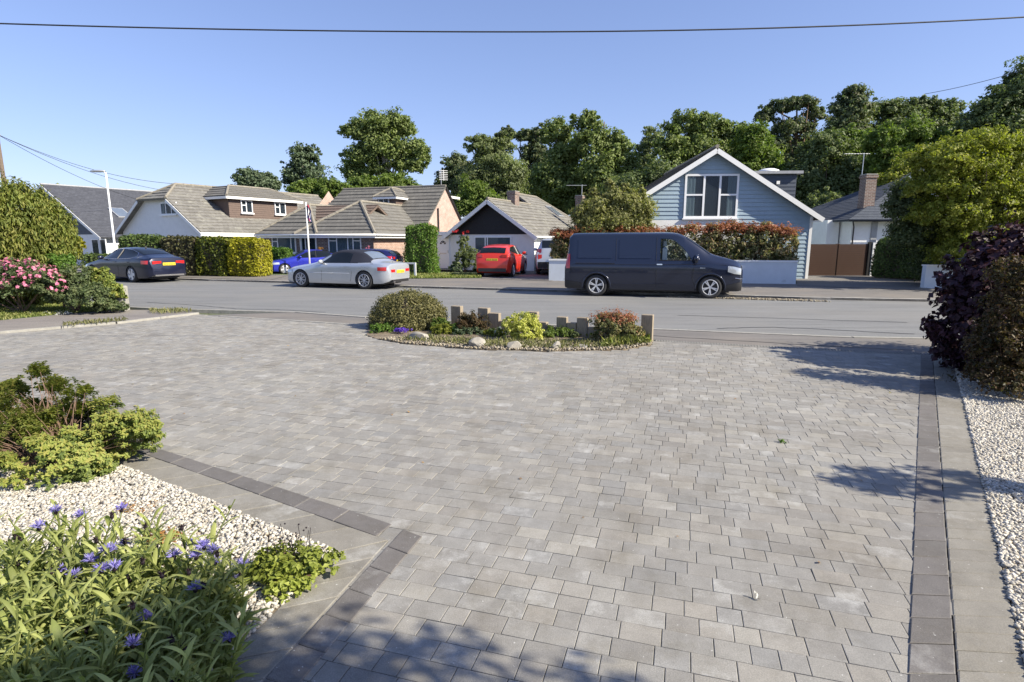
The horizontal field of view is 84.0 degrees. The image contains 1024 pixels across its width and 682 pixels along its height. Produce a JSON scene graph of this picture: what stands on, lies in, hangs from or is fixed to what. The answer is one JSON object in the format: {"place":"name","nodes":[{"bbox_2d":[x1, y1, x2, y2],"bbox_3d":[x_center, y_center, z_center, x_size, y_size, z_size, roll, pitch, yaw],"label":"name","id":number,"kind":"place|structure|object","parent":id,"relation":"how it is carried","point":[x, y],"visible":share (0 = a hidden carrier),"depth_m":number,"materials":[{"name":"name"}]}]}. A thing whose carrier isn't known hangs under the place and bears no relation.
{"place":"outdoors","nodes":[
{"label":"outdoors","id":0,"kind":"place"},
{"bbox_2d":[0,301,104,319],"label":"front lawn","id":1,"kind":"structure","parent":0,"point":[41,315],"depth_m":12.77,"materials":[{"name":"green plant"}]},
{"bbox_2d":[0,256,70,311],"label":"pink flower shrub","id":2,"kind":"object","parent":1,"relation":"on","point":[13,273],"visible":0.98,"depth_m":12.79,"materials":[{"name":"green plant"}]},
{"bbox_2d":[0,171,86,306],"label":"conifer hedge","id":3,"kind":"object","parent":1,"relation":"on","point":[34,225],"visible":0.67,"depth_m":14.21,"materials":[{"name":"green plant"}]},
{"bbox_2d":[41,263,115,310],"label":"leafy shrub","id":4,"kind":"object","parent":1,"relation":"on","point":[79,288],"visible":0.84,"depth_m":12.96,"materials":[{"name":"green plant"}]},
{"bbox_2d":[0,310,193,330],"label":"verge pavement","id":5,"kind":"structure","parent":0,"point":[36,322],"depth_m":12.27,"materials":[{"name":"grey concrete"}]},
{"bbox_2d":[0,423,335,681],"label":"bed gravel","id":6,"kind":"structure","parent":0,"point":[15,503],"depth_m":3.55,"materials":[{"name":"white gravel"}]},
{"bbox_2d":[0,536,46,658],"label":"cornflower plant","id":7,"kind":"object","parent":6,"relation":"on","point":[10,573],"visible":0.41,"depth_m":2.32,"materials":[{"name":"green plant"}]},
{"bbox_2d":[0,566,76,679],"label":"cornflower plant","id":8,"kind":"object","parent":6,"relation":"on","point":[30,606],"visible":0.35,"depth_m":2.11,"materials":[{"name":"green plant"}]},
{"bbox_2d":[0,598,79,681],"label":"cornflower plant","id":9,"kind":"object","parent":6,"relation":"on","point":[24,670],"visible":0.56,"depth_m":1.93,"materials":[{"name":"green plant"}]},
{"bbox_2d":[8,499,94,591],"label":"cornflower plant","id":10,"kind":"object","parent":6,"relation":"on","point":[78,513],"visible":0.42,"depth_m":2.64,"materials":[{"name":"green plant"}]},
{"bbox_2d":[6,544,97,641],"bbox_3d":[-1.907,1.097,2.331,0.364,0.427,0.374,7,12,33],"label":"cornflower plant","id":11,"kind":"object","parent":6,"relation":"on","point":[68,560],"visible":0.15,"depth_m":2.33,"materials":[{"name":"green plant"}]},
{"bbox_2d":[0,618,104,681],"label":"cornflower plant","id":12,"kind":"object","parent":6,"relation":"on","point":[56,631],"visible":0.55,"depth_m":1.83,"materials":[{"name":"green plant"}]},
{"bbox_2d":[0,513,113,618],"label":"cornflower plant","id":13,"kind":"object","parent":6,"relation":"on","point":[70,533],"visible":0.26,"depth_m":2.49,"materials":[{"name":"green plant"}]},
{"bbox_2d":[5,624,142,681],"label":"cornflower plant","id":14,"kind":"object","parent":6,"relation":"on","point":[14,676],"visible":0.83,"depth_m":1.80,"materials":[{"name":"green plant"}]},
{"bbox_2d":[0,563,159,681],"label":"cornflower plant","id":15,"kind":"object","parent":6,"relation":"on","point":[92,615],"visible":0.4,"depth_m":2.10,"materials":[{"name":"green plant"}]},
{"bbox_2d":[0,360,165,491],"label":"azalea shrub","id":16,"kind":"object","parent":6,"relation":"on","point":[81,440],"visible":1,"depth_m":4.29,"materials":[{"name":"green plant"}]},
{"bbox_2d":[25,502,145,600],"bbox_3d":[-1.917,1.001,2.609,0.395,0.520,0.485,0,10,0],"label":"cornflower plant","id":17,"kind":"object","parent":6,"relation":"on","point":[55,538],"visible":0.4,"depth_m":2.55,"materials":[{"name":"green plant"}]},
{"bbox_2d":[23,546,152,658],"bbox_3d":[-1.660,1.093,2.260,0.403,0.460,0.374,0,10,0],"label":"cornflower plant","id":18,"kind":"object","parent":6,"relation":"on","point":[59,580],"visible":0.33,"depth_m":2.25,"materials":[{"name":"green plant"}]},
{"bbox_2d":[42,541,138,623],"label":"cornflower plant","id":19,"kind":"object","parent":6,"relation":"on","point":[109,548],"visible":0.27,"depth_m":2.40,"materials":[{"name":"green plant"}]},
{"bbox_2d":[19,594,190,681],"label":"cornflower plant","id":20,"kind":"object","parent":6,"relation":"on","point":[104,652],"visible":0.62,"depth_m":1.90,"materials":[{"name":"green plant"}]},
{"bbox_2d":[57,577,168,681],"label":"cornflower plant","id":21,"kind":"object","parent":6,"relation":"on","point":[109,619],"visible":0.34,"depth_m":2.09,"materials":[{"name":"green plant"}]},
{"bbox_2d":[71,556,169,641],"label":"cornflower plant","id":22,"kind":"object","parent":6,"relation":"on","point":[137,576],"visible":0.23,"depth_m":2.29,"materials":[{"name":"green plant"}]},
{"bbox_2d":[76,504,176,595],"bbox_3d":[-1.781,1.016,2.660,0.394,0.473,0.485,-6,12,-29],"label":"cornflower plant","id":23,"kind":"object","parent":6,"relation":"on","point":[90,558],"visible":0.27,"depth_m":2.61,"materials":[{"name":"green plant"}]},
{"bbox_2d":[52,608,222,681],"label":"cornflower plant","id":24,"kind":"object","parent":6,"relation":"on","point":[119,670],"visible":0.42,"depth_m":2.00,"materials":[{"name":"green plant"}]},
{"bbox_2d":[91,556,193,660],"bbox_3d":[-1.470,1.094,2.286,0.374,0.450,0.370,-3,10,-15],"label":"cornflower plant","id":25,"kind":"object","parent":6,"relation":"on","point":[117,587],"visible":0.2,"depth_m":2.29,"materials":[{"name":"green plant"}]},
{"bbox_2d":[105,527,201,611],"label":"cornflower plant","id":26,"kind":"object","parent":6,"relation":"on","point":[114,565],"visible":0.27,"depth_m":2.46,"materials":[{"name":"green plant"}]},
{"bbox_2d":[118,586,223,679],"bbox_3d":[-1.261,1.158,2.136,0.337,0.377,0.377,-8,13,-37],"label":"cornflower plant","id":27,"kind":"object","parent":6,"relation":"on","point":[132,670],"visible":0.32,"depth_m":2.17,"materials":[{"name":"green plant"}]},
{"bbox_2d":[105,499,238,597],"bbox_3d":[-1.531,0.987,2.593,0.349,0.552,0.487,8,13,36],"label":"cornflower plant","id":28,"kind":"object","parent":6,"relation":"on","point":[167,562],"visible":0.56,"depth_m":2.54,"materials":[{"name":"green plant"}]},
{"bbox_2d":[120,601,226,681],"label":"cornflower plant","id":29,"kind":"object","parent":6,"relation":"on","point":[132,644],"visible":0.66,"depth_m":1.94,"materials":[{"name":"green plant"}]},
{"bbox_2d":[127,565,248,657],"bbox_3d":[-1.290,1.121,2.289,0.435,0.394,0.309,-9,13,-40],"label":"cornflower plant","id":30,"kind":"object","parent":6,"relation":"on","point":[202,602],"visible":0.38,"depth_m":2.29,"materials":[{"name":"green plant"}]},
{"bbox_2d":[164,524,244,618],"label":"cornflower plant","id":31,"kind":"object","parent":6,"relation":"on","point":[210,550],"visible":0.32,"depth_m":2.55,"materials":[{"name":"green plant"}]},
{"bbox_2d":[186,539,269,632],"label":"cornflower plant","id":32,"kind":"object","parent":6,"relation":"on","point":[232,578],"visible":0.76,"depth_m":2.43,"materials":[{"name":"green plant"}]},
{"bbox_2d":[242,523,346,603],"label":"bedding plant","id":33,"kind":"object","parent":6,"relation":"on","point":[282,566],"visible":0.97,"depth_m":2.83,"materials":[{"name":"green plant"}]},
{"bbox_2d":[180,272,286,279],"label":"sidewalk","id":34,"kind":"structure","parent":0,"point":[270,277],"depth_m":25.38,"materials":[{"name":"concrete"}]},
{"bbox_2d":[195,235,233,275],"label":"hedge","id":35,"kind":"object","parent":34,"relation":"on","point":[211,259],"visible":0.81,"depth_m":26.19,"materials":[{"name":"green plant"}]},
{"bbox_2d":[226,236,272,276],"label":"hedge","id":36,"kind":"object","parent":34,"relation":"on","point":[249,257],"visible":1,"depth_m":25.85,"materials":[{"name":"yellow plant"}]},
{"bbox_2d":[0,314,957,681],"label":"driveway paving","id":37,"kind":"structure","parent":0,"point":[500,572],"depth_m":4.11,"materials":[{"name":"grey stone"}]},
{"bbox_2d":[367,326,651,351],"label":"island soil","id":38,"kind":"structure","parent":0,"point":[380,334],"depth_m":10.03,"materials":[{"name":"brown soil"}]},
{"bbox_2d":[366,287,449,331],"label":"clipped dome bush","id":39,"kind":"object","parent":38,"relation":"on","point":[414,310],"visible":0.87,"depth_m":10.89,"materials":[{"name":"green plant"}]},
{"bbox_2d":[379,335,650,351],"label":"bed chippings","id":40,"kind":"object","parent":38,"relation":"on","point":[463,346],"visible":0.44,"depth_m":9.10,"materials":[{"name":"beige gravel"}]},
{"bbox_2d":[585,307,645,339],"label":"red tipped shrub","id":41,"kind":"object","parent":40,"relation":"on","point":[608,323],"visible":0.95,"depth_m":9.38,"materials":[{"name":"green plant"}]},
{"bbox_2d":[501,311,544,340],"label":"golden dwarf shrub","id":42,"kind":"object","parent":38,"relation":"on","point":[522,325],"visible":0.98,"depth_m":9.76,"materials":[{"name":"yellow plant"}]},
{"bbox_2d":[397,333,649,347],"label":"island grass","id":43,"kind":"structure","parent":38,"relation":"on","point":[564,342],"depth_m":9.33,"materials":[{"name":"green plant"}]},
{"bbox_2d":[0,16,1023,32],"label":"overhead cable","id":44,"kind":"object","parent":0,"point":[511,31],"visible":1,"depth_m":7.40,"materials":[{"name":"black rubber"}]},
{"bbox_2d":[0,0,1023,218],"label":"sky","id":45,"kind":"structure","parent":0,"point":[166,106],"materials":[{"name":"blue"}]},
{"bbox_2d":[481,270,552,280],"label":"driveway","id":46,"kind":"structure","parent":0,"point":[533,275],"depth_m":26.09,"materials":[{"name":"concrete"}]},
{"bbox_2d":[476,244,526,276],"bbox_3d":[-0.430,-3.903,27.272,2.110,1.470,4.012,2,10,13],"label":"hatchback car","id":47,"kind":"object","parent":46,"relation":"on","point":[509,260],"visible":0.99,"depth_m":25.50,"materials":[{"name":"paint"}]},
{"bbox_2d":[82,278,959,336],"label":"road","id":48,"kind":"structure","parent":0,"point":[896,317],"depth_m":15.23,"materials":[{"name":"grey asphalt"}]},
{"bbox_2d":[85,246,185,281],"bbox_3d":[-16.331,-3.377,24.667,4.926,1.474,2.258,5,11,28],"label":"saloon car","id":49,"kind":"object","parent":48,"relation":"on","point":[134,264],"visible":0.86,"depth_m":23.56,"materials":[{"name":"paint"}]},
{"bbox_2d":[287,249,409,288],"bbox_3d":[-6.130,-2.732,21.297,4.520,1.385,2.167,4,11,19],"label":"convertible","id":50,"kind":"object","parent":48,"relation":"on","point":[365,269],"visible":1,"depth_m":20.44,"materials":[{"name":"paint"}]},
{"bbox_2d":[565,232,742,298],"bbox_3d":[4.434,-2.457,18.078,5.334,1.970,2.441,2,10,13],"label":"panel van","id":51,"kind":"object","parent":48,"relation":"on","point":[599,263],"visible":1,"depth_m":17.30,"materials":[{"name":"paint"}]},
{"bbox_2d":[76,265,971,301],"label":"pavement","id":52,"kind":"structure","parent":0,"point":[769,290],"depth_m":19.78,"materials":[{"name":"concrete"}]},
{"bbox_2d":[36,183,152,264],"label":"slate house","id":53,"kind":"structure","parent":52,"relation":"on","point":[88,206],"depth_m":38.82,"materials":[{"name":"tile"}]},
{"bbox_2d":[160,234,200,275],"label":"hedge","id":54,"kind":"object","parent":52,"relation":"on","point":[183,247],"visible":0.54,"depth_m":26.46,"materials":[{"name":"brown plant"}]},
{"bbox_2d":[272,249,332,273],"bbox_3d":[-10.434,-4.077,29.043,3.710,1.201,1.805,-5,11,-28],"label":"saloon car","id":55,"kind":"object","parent":52,"relation":"on","point":[282,265],"visible":0.5,"depth_m":28.23,"materials":[{"name":"paint"}]},
{"bbox_2d":[566,178,659,232],"bbox_3d":[4.285,-4.722,24.108,3.948,4.306,2.534,0,10,0],"label":"broadleaf tree","id":56,"kind":"object","parent":52,"relation":"on","point":[612,209],"visible":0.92,"depth_m":23.61,"materials":[{"name":"green plant"}]},
{"bbox_2d":[570,221,704,257],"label":"photinia hedge","id":57,"kind":"object","parent":52,"relation":"on","point":[675,248],"visible":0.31,"depth_m":23.28,"materials":[{"name":"red plant"}]},
{"bbox_2d":[548,259,797,283],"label":"garden wall","id":58,"kind":"structure","parent":52,"relation":"on","point":[769,271],"depth_m":21.92,"materials":[{"name":"white paint"}]},
{"bbox_2d":[880,175,955,281],"bbox_3d":[16.209,-4.078,21.061,4.982,4.106,2.525,0,10,0],"label":"broadleaf tree","id":59,"kind":"object","parent":52,"relation":"on","point":[906,234],"visible":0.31,"depth_m":20.86,"materials":[{"name":"green plant"}]},
{"bbox_2d":[890,123,1023,268],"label":"maple tree","id":60,"kind":"object","parent":52,"relation":"on","point":[960,167],"visible":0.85,"depth_m":18.31,"materials":[{"name":"green plant"}]},
{"bbox_2d":[208,312,956,353],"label":"pavement","id":61,"kind":"structure","parent":0,"point":[904,345],"depth_m":9.97,"materials":[{"name":"concrete"}]},
{"bbox_2d":[199,270,1022,653],"bbox_3d":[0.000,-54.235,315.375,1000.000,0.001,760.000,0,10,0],"label":"ground","id":62,"kind":"structure","parent":0,"point":[475,272],"depth_m":31.87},
{"bbox_2d":[114,183,321,239],"bbox_3d":[-17.218,-7.380,37.062,8.885,4.960,11.927,6,12,29],"label":"chalet bungalow","id":63,"kind":"object","parent":62,"relation":"on","point":[194,210],"visible":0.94,"depth_m":32.78,"materials":[{"name":"concrete"}]},
{"bbox_2d":[230,166,281,190],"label":"broadleaf tree","id":64,"kind":"object","parent":62,"relation":"on","point":[247,176],"visible":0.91,"depth_m":71.48,"materials":[{"name":"green plant"}]},
{"bbox_2d":[279,141,332,188],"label":"birch tree","id":65,"kind":"object","parent":62,"relation":"on","point":[298,166],"visible":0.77,"depth_m":49.48,"materials":[{"name":"green plant"}]},
{"bbox_2d":[284,175,360,199],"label":"broadleaf tree","id":66,"kind":"object","parent":62,"relation":"on","point":[321,187],"visible":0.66,"depth_m":43.85,"materials":[{"name":"green plant"}]},
{"bbox_2d":[254,185,461,261],"bbox_3d":[-9.047,-7.091,35.034,8.955,5.100,11.395,4,11,20],"label":"hipped bungalow","id":67,"kind":"object","parent":62,"relation":"on","point":[362,218],"visible":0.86,"depth_m":31.21,"materials":[{"name":"tile"}]},
{"bbox_2d":[333,104,431,182],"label":"oak tree","id":68,"kind":"object","parent":62,"relation":"on","point":[379,146],"visible":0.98,"depth_m":56.45,"materials":[{"name":"green plant"}]},
{"bbox_2d":[347,172,421,187],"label":"broadleaf tree","id":69,"kind":"object","parent":62,"relation":"on","point":[390,179],"visible":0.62,"depth_m":47.63,"materials":[{"name":"green plant"}]},
{"bbox_2d":[433,150,471,195],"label":"pine tree","id":70,"kind":"object","parent":62,"relation":"on","point":[455,162],"visible":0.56,"depth_m":58.98,"materials":[{"name":"green plant"}]},
{"bbox_2d":[453,173,499,216],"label":"broadleaf tree","id":71,"kind":"object","parent":62,"relation":"on","point":[474,194],"visible":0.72,"depth_m":40.18,"materials":[{"name":"green plant"}]},
{"bbox_2d":[452,128,532,199],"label":"birch tree","id":72,"kind":"object","parent":62,"relation":"on","point":[498,169],"visible":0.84,"depth_m":44.41,"materials":[{"name":"green plant"}]},
{"bbox_2d":[437,191,584,270],"bbox_3d":[0.344,-7.267,37.111,7.975,4.720,12.608,5,11,25],"label":"gabled bungalow","id":73,"kind":"object","parent":62,"relation":"on","point":[526,223],"visible":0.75,"depth_m":31.96,"materials":[{"name":"concrete"}]},
{"bbox_2d":[499,122,550,194],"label":"pine tree","id":74,"kind":"object","parent":62,"relation":"on","point":[532,149],"visible":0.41,"depth_m":54.88,"materials":[{"name":"green plant"}]},
{"bbox_2d":[115,277,944,301],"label":"kerb","id":75,"kind":"structure","parent":62,"relation":"on","point":[660,293],"depth_m":18.55,"materials":[{"name":"concrete"}]},
{"bbox_2d":[523,115,589,214],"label":"oak tree","id":76,"kind":"object","parent":62,"relation":"on","point":[547,181],"visible":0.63,"depth_m":50.87,"materials":[{"name":"green plant"}]},
{"bbox_2d":[187,309,957,339],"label":"kerb","id":77,"kind":"structure","parent":62,"relation":"on","point":[213,311],"depth_m":11.67,"materials":[{"name":"concrete"}]},
{"bbox_2d":[564,108,643,214],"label":"oak tree","id":78,"kind":"object","parent":62,"relation":"on","point":[612,150],"visible":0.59,"depth_m":48.92,"materials":[{"name":"green plant"}]},
{"bbox_2d":[596,155,679,193],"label":"broadleaf tree","id":79,"kind":"object","parent":62,"relation":"on","point":[646,177],"visible":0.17,"depth_m":41.77,"materials":[{"name":"green plant"}]},
{"bbox_2d":[637,108,785,175],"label":"oak tree","id":80,"kind":"object","parent":62,"relation":"on","point":[696,139],"visible":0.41,"depth_m":46.80,"materials":[{"name":"green plant"}]},
{"bbox_2d":[634,144,824,278],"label":"clapboard house","id":81,"kind":"structure","parent":62,"relation":"on","point":[715,183],"depth_m":24.25,"materials":[{"name":"blue paint"}]},
{"bbox_2d":[682,174,739,219],"bbox_3d":[8.474,-6.131,24.194,2.354,1.888,0.120,1,10,3],"label":"window","id":82,"kind":"structure","parent":81,"relation":"in","point":[706,196],"depth_m":24.23,"materials":[{"name":"white plastic"}]},
{"bbox_2d":[694,217,804,262],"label":"photinia hedge","id":83,"kind":"object","parent":62,"relation":"on","point":[756,246],"visible":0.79,"depth_m":22.62,"materials":[{"name":"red plant"}]},
{"bbox_2d":[726,119,800,189],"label":"oak tree","id":84,"kind":"object","parent":62,"relation":"on","point":[755,151],"visible":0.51,"depth_m":43.25,"materials":[{"name":"green plant"}]},
{"bbox_2d":[752,94,831,167],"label":"pine tree","id":85,"kind":"object","parent":62,"relation":"on","point":[782,130],"visible":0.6,"depth_m":47.01,"materials":[{"name":"green plant"}]},
{"bbox_2d":[784,125,869,205],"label":"broadleaf tree","id":86,"kind":"object","parent":62,"relation":"on","point":[820,166],"visible":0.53,"depth_m":41.41,"materials":[{"name":"green plant"}]},
{"bbox_2d":[820,82,881,132],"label":"conifer tree","id":87,"kind":"object","parent":62,"relation":"on","point":[852,103],"visible":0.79,"depth_m":52.20,"materials":[{"name":"green plant"}]},
{"bbox_2d":[857,113,951,173],"bbox_3d":[27.056,-10.483,39.758,6.692,10.180,4.073,0,10,0],"label":"broadleaf tree","id":88,"kind":"object","parent":62,"relation":"on","point":[886,142],"visible":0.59,"depth_m":38.57,"materials":[{"name":"green plant"}]},
{"bbox_2d":[811,168,1006,243],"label":"white house","id":89,"kind":"structure","parent":62,"relation":"on","point":[857,217],"depth_m":30.12,"materials":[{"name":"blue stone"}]},
{"bbox_2d":[866,94,968,136],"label":"broadleaf tree","id":90,"kind":"object","parent":62,"relation":"on","point":[939,112],"visible":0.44,"depth_m":53.85,"materials":[{"name":"green plant"}]},
{"bbox_2d":[950,55,1023,146],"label":"broadleaf tree","id":91,"kind":"object","parent":62,"relation":"on","point":[1002,103],"visible":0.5,"depth_m":37.16,"materials":[{"name":"green plant"}]},
{"bbox_2d":[292,329,957,681],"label":"driveway bedding","id":92,"kind":"object","parent":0,"point":[731,564],"visible":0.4,"depth_m":2.98,"materials":[{"name":"grey sand"}]},
{"bbox_2d":[18,408,391,535],"bbox_3d":[-2.906,0.913,4.638,5.013,0.038,0.153,6,12,30],"label":"charcoal border","id":93,"kind":"object","parent":92,"relation":"on","point":[356,521],"visible":0.49,"depth_m":3.83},
{"bbox_2d":[113,450,387,551],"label":"edge slabs","id":94,"kind":"structure","parent":92,"relation":"on","point":[338,537],"depth_m":3.67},
{"bbox_2d":[231,541,387,681],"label":"edge slabs","id":95,"kind":"structure","parent":92,"relation":"on","point":[281,632],"depth_m":2.59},
{"bbox_2d":[69,635,196,681],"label":"cornflower plant","id":96,"kind":"object","parent":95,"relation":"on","point":[146,671],"visible":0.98,"depth_m":1.82,"materials":[{"name":"green plant"}]},
{"bbox_2d":[165,578,259,681],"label":"cornflower plant","id":97,"kind":"object","parent":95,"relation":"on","point":[232,634],"visible":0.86,"depth_m":2.13,"materials":[{"name":"green plant"}]},
{"bbox_2d":[263,530,421,681],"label":"charcoal border","id":98,"kind":"object","parent":92,"relation":"on","point":[299,662],"visible":0.91,"depth_m":2.61,"materials":[{"name":"grey stone"}]},
{"bbox_2d":[908,354,955,681],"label":"charcoal border","id":99,"kind":"object","parent":92,"relation":"on","point":[931,655],"visible":0.87,"depth_m":3.01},
{"bbox_2d":[933,358,1023,681],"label":"edge slabs","id":100,"kind":"structure","parent":92,"relation":"on","point":[987,646],"depth_m":3.02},
{"bbox_2d":[796,275,926,289],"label":"driveway","id":101,"kind":"structure","parent":0,"point":[857,281],"depth_m":22.43,"materials":[{"name":"concrete"}]},
{"bbox_2d":[808,242,875,275],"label":"slatted gate","id":102,"kind":"structure","parent":101,"relation":"on","point":[839,259],"depth_m":26.54,"materials":[{"name":"brown wood"}]},
{"bbox_2d":[870,237,916,279],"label":"hedge","id":103,"kind":"object","parent":101,"relation":"on","point":[886,262],"visible":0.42,"depth_m":24.50,"materials":[{"name":"green plant"}]},
{"label":"gravel base","id":104,"kind":"structure","parent":0,"visible":0},
{"bbox_2d":[919,210,1023,376],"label":"smoke bush","id":105,"kind":"object","parent":104,"relation":"on","point":[959,289],"visible":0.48,"depth_m":7.42,"materials":[{"name":"purple plant"}]},
{"bbox_2d":[941,356,1023,667],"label":"side gravel","id":106,"kind":"structure","parent":104,"relation":"on","point":[995,421],"depth_m":4.25,"materials":[{"name":"white gravel"}]},
{"bbox_2d":[942,251,1023,399],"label":"bronze bush","id":107,"kind":"object","parent":106,"relation":"on","point":[1005,340],"visible":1,"depth_m":6.31,"materials":[{"name":"brown plant"}]},
{"label":"far lawn","id":108,"kind":"structure","parent":0,"visible":0},
{"bbox_2d":[401,222,440,272],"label":"hedge","id":109,"kind":"object","parent":108,"relation":"on","point":[420,246],"visible":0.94,"depth_m":27.25,"materials":[{"name":"green plant"}]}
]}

